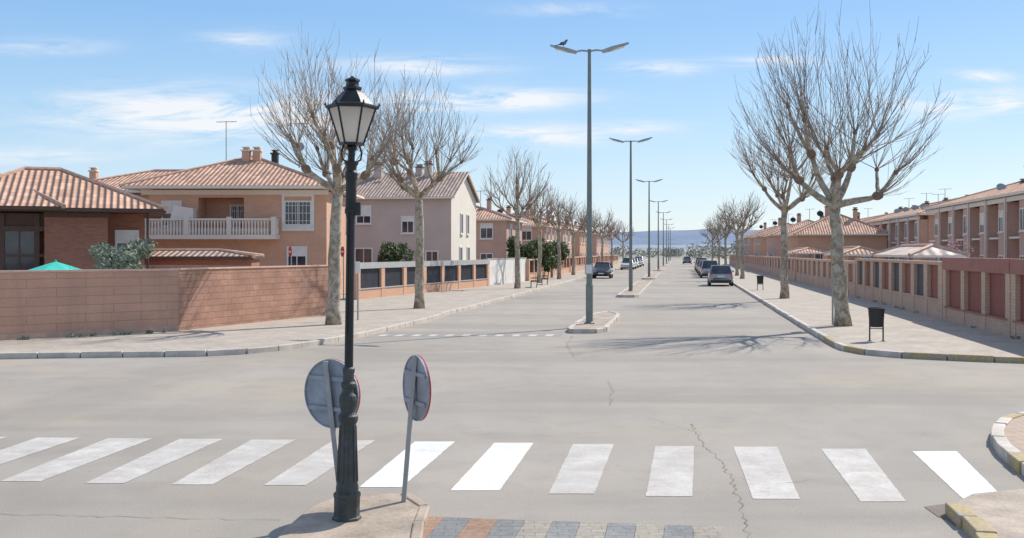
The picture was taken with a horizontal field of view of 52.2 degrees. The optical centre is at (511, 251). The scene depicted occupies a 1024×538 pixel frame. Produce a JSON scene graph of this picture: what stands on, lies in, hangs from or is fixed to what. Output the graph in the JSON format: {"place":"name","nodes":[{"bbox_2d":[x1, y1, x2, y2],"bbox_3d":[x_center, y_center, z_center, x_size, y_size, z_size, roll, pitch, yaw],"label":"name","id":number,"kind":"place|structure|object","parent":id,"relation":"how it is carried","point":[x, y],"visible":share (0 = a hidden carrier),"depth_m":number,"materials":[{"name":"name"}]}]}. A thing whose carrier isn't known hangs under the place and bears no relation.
{"place":"outdoors","nodes":[
{"label":"outdoors","id":0,"kind":"place"},
{"bbox_2d":[145,248,264,265],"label":"roof","id":1,"kind":"structure","parent":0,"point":[196,256],"depth_m":45.85,"materials":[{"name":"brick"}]},
{"bbox_2d":[0,259,651,357],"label":"pavement","id":2,"kind":"structure","parent":0,"point":[379,312],"depth_m":31.58,"materials":[{"name":"concrete"}]},
{"bbox_2d":[30,260,81,269],"bbox_3d":[-15.727,1.370,36.000,2.310,2.200,2.310,0,0,-22],"label":"garden parasol","id":3,"kind":"object","parent":2,"relation":"on","point":[55,265],"visible":0.49,"depth_m":35.58,"materials":[{"name":"teal fabric"}]},
{"bbox_2d":[0,212,144,269],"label":"walls","id":4,"kind":"structure","parent":2,"relation":"on","point":[69,241],"depth_m":41.20,"materials":[{"name":"brick"}]},
{"bbox_2d":[0,213,43,269],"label":"glazed porch","id":5,"kind":"object","parent":4,"relation":"attached to","point":[19,241],"visible":0.61,"depth_m":40.83,"materials":[{"name":"brown wood"}]},
{"bbox_2d":[44,212,109,217],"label":"eave beam","id":6,"kind":"structure","parent":4,"relation":"attached to","point":[79,214],"depth_m":41.06,"materials":[{"name":"brown wood"}]},
{"bbox_2d":[0,166,167,218],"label":"roof","id":7,"kind":"structure","parent":4,"relation":"on","point":[26,189],"depth_m":41.62,"materials":[{"name":"tile"}]},
{"bbox_2d":[115,230,138,259],"bbox_3d":[-15.745,-0.120,42.738,1.030,1.540,0.126,0,0,-20],"label":"window","id":8,"kind":"structure","parent":4,"relation":"attached to","point":[123,237],"depth_m":42.73,"materials":[{"name":"white paint"}]},
{"bbox_2d":[0,269,179,339],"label":"garden wall","id":9,"kind":"structure","parent":2,"relation":"on","point":[34,304],"depth_m":29.62,"materials":[{"name":"brick"}]},
{"bbox_2d":[88,237,157,268],"bbox_3d":[-13.560,0.992,36.344,2.395,3.030,1.794,0,0,-20],"label":"olive shrub","id":10,"kind":"object","parent":2,"relation":"on","point":[130,254],"visible":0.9,"depth_m":36.22,"materials":[{"name":"green plant"}]},
{"bbox_2d":[142,265,327,330],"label":"garden wall","id":11,"kind":"structure","parent":2,"relation":"on","point":[213,296],"depth_m":34.97,"materials":[{"name":"brick"}]},
{"bbox_2d":[134,192,345,292],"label":"walls","id":12,"kind":"structure","parent":2,"relation":"on","point":[315,242],"depth_m":55.00,"materials":[{"name":"paint"}]},
{"bbox_2d":[145,217,279,238],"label":"balcony","id":13,"kind":"structure","parent":12,"relation":"attached to","point":[185,230],"depth_m":53.93,"materials":[{"name":"beige paint"}]},
{"bbox_2d":[166,205,196,234],"bbox_3d":[-17.212,-1.650,54.450,1.400,1.500,0.700,0,0,0],"label":"awning","id":14,"kind":"object","parent":13,"relation":"attached to","point":[180,212],"visible":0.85,"depth_m":54.10,"materials":[{"name":"fabric"}]},
{"bbox_2d":[93,155,365,198],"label":"roof","id":15,"kind":"structure","parent":12,"relation":"on","point":[240,174],"depth_m":55.71,"materials":[{"name":"tile"}]},
{"bbox_2d":[88,147,279,178],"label":"chimneys","id":16,"kind":"object","parent":15,"relation":"on","point":[246,156],"visible":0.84,"depth_m":58.88,"materials":[{"name":"orange brick"}]},
{"bbox_2d":[141,190,327,194],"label":"cornice","id":17,"kind":"structure","parent":12,"relation":"attached to","point":[234,192],"depth_m":54.94,"materials":[{"name":"beige paint"}]},
{"bbox_2d":[160,195,346,276],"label":"windows","id":18,"kind":"structure","parent":12,"relation":"attached to","point":[297,215],"depth_m":54.97,"materials":[{"name":"white paint"}]},
{"bbox_2d":[250,19,422,324],"bbox_3d":[-5.638,-2.456,34.310,5.561,9.933,5.306,0,0,19],"label":"plane tree","id":19,"kind":"object","parent":2,"relation":"on","point":[336,185],"visible":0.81,"depth_m":34.02,"materials":[{"name":"grey plant"}]},
{"bbox_2d":[355,261,359,319],"bbox_3d":[-5.384,1.370,36.490,0.160,2.060,0.080,0,0,0],"label":"traffic sign","id":20,"kind":"object","parent":2,"relation":"on","point":[357,267],"visible":1,"depth_m":36.47,"materials":[{"name":"metal"}]},
{"bbox_2d":[377,241,414,267],"bbox_3d":[-6.738,0.921,59.902,2.523,3.158,1.732,0,0,28],"label":"garden shrub","id":21,"kind":"object","parent":2,"relation":"on","point":[389,252],"visible":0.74,"depth_m":59.67,"materials":[{"name":"green plant"}]},
{"bbox_2d":[355,196,450,265],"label":"walls","id":22,"kind":"structure","parent":2,"relation":"on","point":[387,214],"depth_m":75.55,"materials":[{"name":"grey paint"}]},
{"bbox_2d":[354,205,469,268],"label":"windows","id":23,"kind":"structure","parent":22,"relation":"attached to","point":[361,255],"depth_m":75.97,"materials":[{"name":"white paint"}]},
{"bbox_2d":[357,172,480,203],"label":"roof","id":24,"kind":"structure","parent":22,"relation":"on","point":[383,187],"depth_m":77.24,"materials":[{"name":"tile"}]},
{"bbox_2d":[374,159,432,177],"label":"chimneys","id":25,"kind":"object","parent":24,"relation":"on","point":[418,170],"visible":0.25,"depth_m":79.46,"materials":[{"name":"grey paint"}]},
{"bbox_2d":[356,61,483,308],"bbox_3d":[-4.035,-2.826,44.113,5.812,10.676,5.287,0,0,0],"label":"plane tree","id":26,"kind":"object","parent":2,"relation":"on","point":[418,196],"visible":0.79,"depth_m":43.70,"materials":[{"name":"grey plant"}]},
{"bbox_2d":[354,260,489,299],"bbox_3d":[-4.766,1.500,62.338,0.340,1.900,22.074,0,0,16],"label":"garden fence","id":27,"kind":"object","parent":2,"relation":"on","point":[383,279],"visible":0.86,"depth_m":59.21,"materials":[{"name":"orange brick"}]},
{"bbox_2d":[451,178,475,265],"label":"gable wall","id":28,"kind":"structure","parent":2,"relation":"on","point":[463,201],"depth_m":79.25,"materials":[{"name":"beige paint"}]},
{"bbox_2d":[476,221,521,264],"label":"walls","id":29,"kind":"structure","parent":2,"relation":"on","point":[497,247],"depth_m":91.06,"materials":[{"name":"pink brick"}]},
{"bbox_2d":[479,223,520,259],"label":"windows","id":30,"kind":"structure","parent":29,"relation":"attached to","point":[486,231],"depth_m":91.13,"materials":[{"name":"white paint"}]},
{"bbox_2d":[476,205,528,222],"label":"roof","id":31,"kind":"structure","parent":29,"relation":"on","point":[484,214],"depth_m":91.72,"materials":[{"name":"tile"}]},
{"bbox_2d":[483,258,525,284],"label":"garden wall","id":32,"kind":"structure","parent":2,"relation":"on","point":[502,270],"depth_m":77.83,"materials":[{"name":"white paint"}]},
{"bbox_2d":[481,146,552,288],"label":"plane tree","id":33,"kind":"object","parent":2,"relation":"on","point":[517,216],"visible":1,"depth_m":67.66,"materials":[{"name":"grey plant"}]},
{"bbox_2d":[15,296,1019,339],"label":"weeds","id":34,"kind":"object","parent":2,"relation":"on","point":[121,333],"visible":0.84,"depth_m":29.80,"materials":[{"name":"green plant"}]},
{"bbox_2d":[506,235,536,260],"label":"evergreen tree","id":35,"kind":"object","parent":2,"relation":"on","point":[526,252],"visible":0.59,"depth_m":87.67,"materials":[{"name":"green plant"}]},
{"bbox_2d":[522,227,556,246],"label":"walls","id":36,"kind":"structure","parent":2,"relation":"on","point":[534,231],"depth_m":105.00,"materials":[{"name":"paint"}]},
{"bbox_2d":[507,213,561,228],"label":"roof","id":37,"kind":"structure","parent":36,"relation":"on","point":[530,223],"depth_m":105.46,"materials":[{"name":"tile"}]},
{"bbox_2d":[522,227,555,260],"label":"windows","id":38,"kind":"structure","parent":36,"relation":"attached to","point":[526,233],"depth_m":105.11,"materials":[{"name":"white paint"}]},
{"bbox_2d":[528,237,556,269],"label":"evergreen tree","id":39,"kind":"object","parent":2,"relation":"on","point":[549,260],"visible":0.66,"depth_m":91.40,"materials":[{"name":"green plant"}]},
{"bbox_2d":[515,182,571,282],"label":"plane tree","id":40,"kind":"object","parent":2,"relation":"on","point":[538,224],"visible":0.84,"depth_m":79.88,"materials":[{"name":"brown plant"}]},
{"bbox_2d":[526,257,569,280],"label":"garden fence","id":41,"kind":"object","parent":2,"relation":"on","point":[531,268],"visible":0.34,"depth_m":90.43,"materials":[{"name":"orange brick"}]},
{"bbox_2d":[543,240,570,277],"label":"evergreen tree","id":42,"kind":"object","parent":2,"relation":"on","point":[565,250],"visible":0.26,"depth_m":95.82,"materials":[{"name":"green plant"}]},
{"bbox_2d":[539,192,581,278],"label":"plane tree","id":43,"kind":"object","parent":2,"relation":"on","point":[558,220],"visible":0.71,"depth_m":90.85,"materials":[{"name":"brown plant"}]},
{"bbox_2d":[557,229,571,256],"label":"walls","id":44,"kind":"structure","parent":2,"relation":"on","point":[562,239],"depth_m":125.16,"materials":[{"name":"pink brick"}]},
{"bbox_2d":[555,192,594,274],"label":"plane tree","id":45,"kind":"object","parent":2,"relation":"on","point":[571,231],"visible":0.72,"depth_m":106.83,"materials":[{"name":"brown plant"}]},
{"bbox_2d":[574,232,586,256],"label":"walls","id":46,"kind":"structure","parent":2,"relation":"on","point":[579,247],"depth_m":140.89,"materials":[{"name":"orange brick"}]},
{"bbox_2d":[574,206,602,261],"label":"plane tree","id":47,"kind":"object","parent":2,"relation":"on","point":[593,221],"visible":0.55,"depth_m":120.92,"materials":[{"name":"brown plant"}]},
{"bbox_2d":[570,255,617,272],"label":"garden fence","id":48,"kind":"object","parent":2,"relation":"on","point":[580,262],"visible":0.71,"depth_m":137.59,"materials":[{"name":"pink brick"}]},
{"bbox_2d":[592,234,609,255],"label":"walls","id":49,"kind":"structure","parent":2,"relation":"on","point":[596,248],"depth_m":164.46,"materials":[{"name":"pink brick"}]},
{"bbox_2d":[592,206,618,261],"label":"plane tree","id":50,"kind":"object","parent":2,"relation":"on","point":[611,229],"visible":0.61,"depth_m":141.88,"materials":[{"name":"brown plant"}]},
{"bbox_2d":[602,221,623,266],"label":"plane tree","id":51,"kind":"object","parent":2,"relation":"on","point":[610,235],"visible":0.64,"depth_m":162.84,"materials":[{"name":"brown plant"}]},
{"bbox_2d":[612,222,634,258],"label":"plane tree","id":52,"kind":"object","parent":2,"relation":"on","point":[622,233],"visible":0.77,"depth_m":194.68,"materials":[{"name":"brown plant"}]},
{"bbox_2d":[0,259,1023,537],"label":"road","id":53,"kind":"structure","parent":0,"point":[722,369],"depth_m":15.76,"materials":[{"name":"asphalt"}]},
{"bbox_2d":[0,267,619,358],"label":"kerb","id":54,"kind":"structure","parent":53,"relation":"on","point":[116,354],"depth_m":25.49,"materials":[{"name":"concrete"}]},
{"bbox_2d":[278,492,429,537],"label":"traffic island","id":55,"kind":"structure","parent":53,"relation":"on","point":[387,515],"depth_m":9.43,"materials":[{"name":"concrete"}]},
{"bbox_2d":[304,359,360,483],"bbox_3d":[-1.677,1.723,9.671,0.643,1.459,0.129,0,0,25],"label":"traffic sign","id":56,"kind":"object","parent":55,"relation":"on","point":[323,388],"visible":0.79,"depth_m":9.67,"materials":[{"name":"metal"}]},
{"bbox_2d":[324,76,379,522],"bbox_3d":[-1.480,0.425,9.523,0.512,4.050,0.459,1,0,0],"label":"classic street lamp","id":57,"kind":"object","parent":55,"relation":"on","point":[351,108],"visible":1,"depth_m":9.47,"materials":[{"name":"metal"}]},
{"bbox_2d":[401,355,430,501],"bbox_3d":[-0.988,1.730,10.171,0.169,1.443,0.644,0,0,-28],"label":"traffic sign","id":58,"kind":"object","parent":55,"relation":"on","point":[416,388],"visible":1,"depth_m":10.16,"materials":[{"name":"metal"}]},
{"bbox_2d":[2,337,806,534],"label":"road cracks","id":59,"kind":"object","parent":53,"relation":"on","point":[465,368],"visible":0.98,"depth_m":10.56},
{"bbox_2d":[378,334,562,335],"bbox_3d":[-1.239,2.495,31.200,5.547,0.001,0.600,0,0,0],"label":"zebra crossing","id":60,"kind":"object","parent":53,"relation":"on","point":[470,335],"visible":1,"depth_m":31.11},
{"bbox_2d":[0,437,995,501],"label":"crosswalk marking","id":61,"kind":"object","parent":53,"relation":"on","point":[863,475],"visible":0.95,"depth_m":12.14,"materials":[{"name":"paint"}]},
{"bbox_2d":[423,517,722,537],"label":"block paving strip","id":62,"kind":"object","parent":53,"relation":"on","point":[444,527],"visible":0.96,"depth_m":9.29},
{"bbox_2d":[567,311,619,332],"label":"traffic island","id":63,"kind":"structure","parent":53,"relation":"on","point":[604,321],"depth_m":34.22,"materials":[{"name":"concrete"}]},
{"bbox_2d":[550,42,628,323],"bbox_3d":[2.562,-2.246,34.598,2.609,9.292,0.345,0,0,9],"label":"street lamp","id":64,"kind":"object","parent":63,"relation":"on","point":[589,290],"visible":1,"depth_m":34.53,"materials":[{"name":"metal"}]},
{"bbox_2d":[592,262,612,277],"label":"parked car","id":65,"kind":"object","parent":53,"relation":"on","point":[602,269],"visible":0.95,"depth_m":97.83,"materials":[{"name":"paint"}]},
{"bbox_2d":[616,280,652,297],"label":"traffic island","id":66,"kind":"structure","parent":53,"relation":"on","point":[640,287],"depth_m":64.08,"materials":[{"name":"concrete"}]},
{"bbox_2d":[609,137,652,290],"bbox_3d":[7.161,-2.246,63.000,2.609,9.292,0.340,0,0,9],"label":"street lamp","id":67,"kind":"object","parent":66,"relation":"on","point":[630,245],"visible":1,"depth_m":62.93,"materials":[{"name":"metal"}]},
{"bbox_2d":[642,271,661,279],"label":"traffic island","id":68,"kind":"structure","parent":53,"relation":"on","point":[654,274],"depth_m":104.47,"materials":[{"name":"concrete"}]},
{"bbox_2d":[635,179,662,276],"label":"street lamp","id":69,"kind":"object","parent":68,"relation":"on","point":[649,222],"visible":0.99,"depth_m":98.94,"materials":[{"name":"metal"}]},
{"bbox_2d":[698,260,717,277],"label":"parked car","id":70,"kind":"object","parent":53,"relation":"on","point":[706,265],"visible":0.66,"depth_m":99.28,"materials":[{"name":"paint"}]},
{"bbox_2d":[706,265,733,285],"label":"parked car","id":71,"kind":"object","parent":53,"relation":"on","point":[720,274],"visible":1,"depth_m":75.62,"materials":[{"name":"paint"}]},
{"bbox_2d":[733,282,1023,363],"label":"kerb","id":72,"kind":"structure","parent":53,"relation":"on","point":[829,340],"depth_m":24.92,"materials":[{"name":"concrete"}]},
{"bbox_2d":[924,504,955,524],"bbox_3d":[4.118,2.495,9.944,0.368,0.001,0.841,0,0,22],"label":"road patch","id":73,"kind":"object","parent":53,"relation":"on","point":[938,510],"visible":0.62,"depth_m":10.07,"materials":[{"name":"paint"}]},
{"bbox_2d":[945,502,998,537],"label":"kerb","id":74,"kind":"structure","parent":53,"relation":"on","point":[971,523],"depth_m":9.32,"materials":[{"name":"yellow paint"}]},
{"bbox_2d":[991,412,1023,475],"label":"kerb","id":75,"kind":"structure","parent":53,"relation":"on","point":[1009,454],"depth_m":12.86,"materials":[{"name":"concrete"}]},
{"bbox_2d":[0,0,1023,231],"label":"sky","id":76,"kind":"structure","parent":0,"point":[115,87],"materials":[{"name":"blue"}]},
{"bbox_2d":[610,244,732,249],"bbox_3d":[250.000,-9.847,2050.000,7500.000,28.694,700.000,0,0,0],"label":"hills","id":77,"kind":"structure","parent":0,"point":[684,247],"depth_m":2084.70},
{"bbox_2d":[618,254,735,258],"bbox_3d":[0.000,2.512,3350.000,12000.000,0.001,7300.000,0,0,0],"label":"ground","id":78,"kind":"structure","parent":0,"point":[660,257],"depth_m":452.11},
{"bbox_2d":[610,238,738,258],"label":"distant trees","id":79,"kind":"object","parent":78,"relation":"on","point":[690,253],"visible":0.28,"depth_m":340.46,"materials":[{"name":"green plant"}]},
{"bbox_2d":[599,229,758,244],"bbox_3d":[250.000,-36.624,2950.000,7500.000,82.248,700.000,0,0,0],"label":"hills","id":80,"kind":"structure","parent":0,"point":[683,237],"depth_m":2900.26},
{"bbox_2d":[694,259,1023,361],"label":"pavement","id":81,"kind":"structure","parent":0,"point":[904,329],"depth_m":32.83,"materials":[{"name":"concrete"}]},
{"bbox_2d":[703,218,726,264],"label":"plane tree","id":82,"kind":"object","parent":81,"relation":"on","point":[714,229],"visible":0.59,"depth_m":147.84,"materials":[{"name":"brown plant"}]},
{"bbox_2d":[712,211,735,264],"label":"plane tree","id":83,"kind":"object","parent":81,"relation":"on","point":[726,235],"visible":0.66,"depth_m":123.94,"materials":[{"name":"brown plant"}]},
{"bbox_2d":[716,196,758,275],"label":"plane tree","id":84,"kind":"object","parent":81,"relation":"on","point":[736,234],"visible":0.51,"depth_m":103.91,"materials":[{"name":"brown plant"}]},
{"bbox_2d":[714,191,766,278],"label":"plane tree","id":85,"kind":"object","parent":81,"relation":"on","point":[741,233],"visible":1,"depth_m":91.86,"materials":[{"name":"brown plant"}]},
{"bbox_2d":[739,238,753,254],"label":"walls","id":86,"kind":"structure","parent":81,"relation":"on","point":[749,248],"depth_m":170.39,"materials":[{"name":"pink brick"}]},
{"bbox_2d":[754,237,766,255],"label":"walls","id":87,"kind":"structure","parent":81,"relation":"on","point":[761,247],"depth_m":145.99,"materials":[{"name":"orange brick"}]},
{"bbox_2d":[729,254,795,280],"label":"garden fence","id":88,"kind":"object","parent":81,"relation":"on","point":[770,265],"visible":0.76,"depth_m":112.88,"materials":[{"name":"pink brick"}]},
{"bbox_2d":[767,236,788,256],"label":"walls","id":89,"kind":"structure","parent":81,"relation":"on","point":[774,244],"depth_m":124.75,"materials":[{"name":"pink brick"}]},
{"bbox_2d":[762,219,813,236],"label":"roof","id":90,"kind":"structure","parent":89,"relation":"on","point":[792,227],"depth_m":125.94,"materials":[{"name":"tile"}]},
{"bbox_2d":[728,95,841,298],"bbox_3d":[13.962,-2.855,53.296,6.229,10.742,6.634,0,0,0],"label":"plane tree","id":91,"kind":"object","parent":81,"relation":"on","point":[784,207],"visible":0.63,"depth_m":53.08,"materials":[{"name":"grey plant"}]},
{"bbox_2d":[788,247,826,258],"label":"porch canopy","id":92,"kind":"object","parent":81,"relation":"on","point":[803,250],"visible":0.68,"depth_m":92.23,"materials":[{"name":"tile"}]},
{"bbox_2d":[795,258,855,296],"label":"garden fence","id":93,"kind":"object","parent":81,"relation":"on","point":[815,272],"visible":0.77,"depth_m":69.28,"materials":[{"name":"beige brick"}]},
{"bbox_2d":[789,235,886,260],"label":"walls","id":94,"kind":"structure","parent":81,"relation":"on","point":[874,242],"depth_m":103.31,"materials":[{"name":"orange brick"}]},
{"bbox_2d":[787,214,887,236],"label":"roof","id":95,"kind":"structure","parent":94,"relation":"on","point":[822,227],"depth_m":104.04,"materials":[{"name":"tile"}]},
{"bbox_2d":[817,206,857,219],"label":"chimneys","id":96,"kind":"object","parent":95,"relation":"on","point":[827,212],"visible":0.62,"depth_m":107.00,"materials":[{"name":"orange brick"}]},
{"bbox_2d":[729,0,953,325],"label":"plane tree","id":97,"kind":"object","parent":81,"relation":"on","point":[834,201],"visible":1,"depth_m":33.48,"materials":[{"name":"grey plant"}]},
{"bbox_2d":[823,246,877,259],"bbox_3d":[22.116,1.012,67.793,2.734,2.776,8.248,0,0,9],"label":"porch canopy","id":98,"kind":"object","parent":81,"relation":"on","point":[859,251],"visible":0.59,"depth_m":64.37,"materials":[{"name":"ceramic"}]},
{"bbox_2d":[867,307,884,340],"bbox_3d":[9.695,1.930,27.800,0.444,0.900,0.444,0,0,11],"label":"litter bin","id":99,"kind":"object","parent":81,"relation":"on","point":[876,316],"visible":1,"depth_m":27.66,"materials":[{"name":"metal"}]},
{"bbox_2d":[855,258,942,318],"bbox_3d":[16.834,1.400,46.100,0.340,2.100,18.652,0,0,9],"label":"garden fence","id":100,"kind":"object","parent":81,"relation":"on","point":[915,285],"visible":0.96,"depth_m":43.58,"materials":[{"name":"beige brick"}]},
{"bbox_2d":[874,215,934,263],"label":"walls","id":101,"kind":"structure","parent":81,"relation":"on","point":[926,228],"depth_m":93.30,"materials":[{"name":"brown brick"}]},
{"bbox_2d":[869,215,919,262],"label":"windows","id":102,"kind":"structure","parent":101,"relation":"attached to","point":[907,219],"depth_m":97.24,"materials":[{"name":"beige paint"}]},
{"bbox_2d":[862,197,958,223],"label":"roof","id":103,"kind":"structure","parent":101,"relation":"on","point":[911,212],"depth_m":102.23,"materials":[{"name":"tile"}]},
{"bbox_2d":[894,193,949,216],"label":"chimneys","id":104,"kind":"object","parent":103,"relation":"on","point":[913,207],"visible":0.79,"depth_m":103.14,"materials":[{"name":"brick"}]},
{"bbox_2d":[872,243,969,270],"bbox_3d":[18.801,1.012,48.554,2.545,2.776,8.747,0,0,9],"label":"porch canopy","id":105,"kind":"object","parent":81,"relation":"on","point":[919,251],"visible":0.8,"depth_m":45.06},
{"bbox_2d":[942,257,1010,336],"bbox_3d":[14.721,1.325,33.050,0.340,2.250,7.612,0,0,9],"label":"garden fence","id":106,"kind":"object","parent":81,"relation":"on","point":[980,297],"visible":0.94,"depth_m":32.64,"materials":[{"name":"red brick"}]},
{"bbox_2d":[935,200,1023,271],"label":"walls","id":107,"kind":"structure","parent":81,"relation":"on","point":[1014,248],"depth_m":68.79,"materials":[{"name":"brown brick"}]},
{"bbox_2d":[921,182,1023,209],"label":"roof","id":108,"kind":"structure","parent":107,"relation":"on","point":[1014,189],"depth_m":74.28,"materials":[{"name":"tile"}]},
{"bbox_2d":[926,195,1023,273],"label":"windows","id":109,"kind":"structure","parent":107,"relation":"attached to","point":[1001,221],"depth_m":69.55,"materials":[{"name":"beige paint"}]},
{"bbox_2d":[1010,259,1023,339],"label":"garden fence","id":110,"kind":"object","parent":81,"relation":"on","point":[1017,294],"visible":0.89,"depth_m":28.80,"materials":[{"name":"beige brick"}]},
{"bbox_2d":[955,489,1023,537],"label":"pavement","id":111,"kind":"structure","parent":0,"point":[1001,513],"depth_m":9.73,"materials":[{"name":"concrete"}]},
{"bbox_2d":[1004,416,1023,453],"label":"pavement","id":112,"kind":"structure","parent":0,"point":[1014,432],"depth_m":13.69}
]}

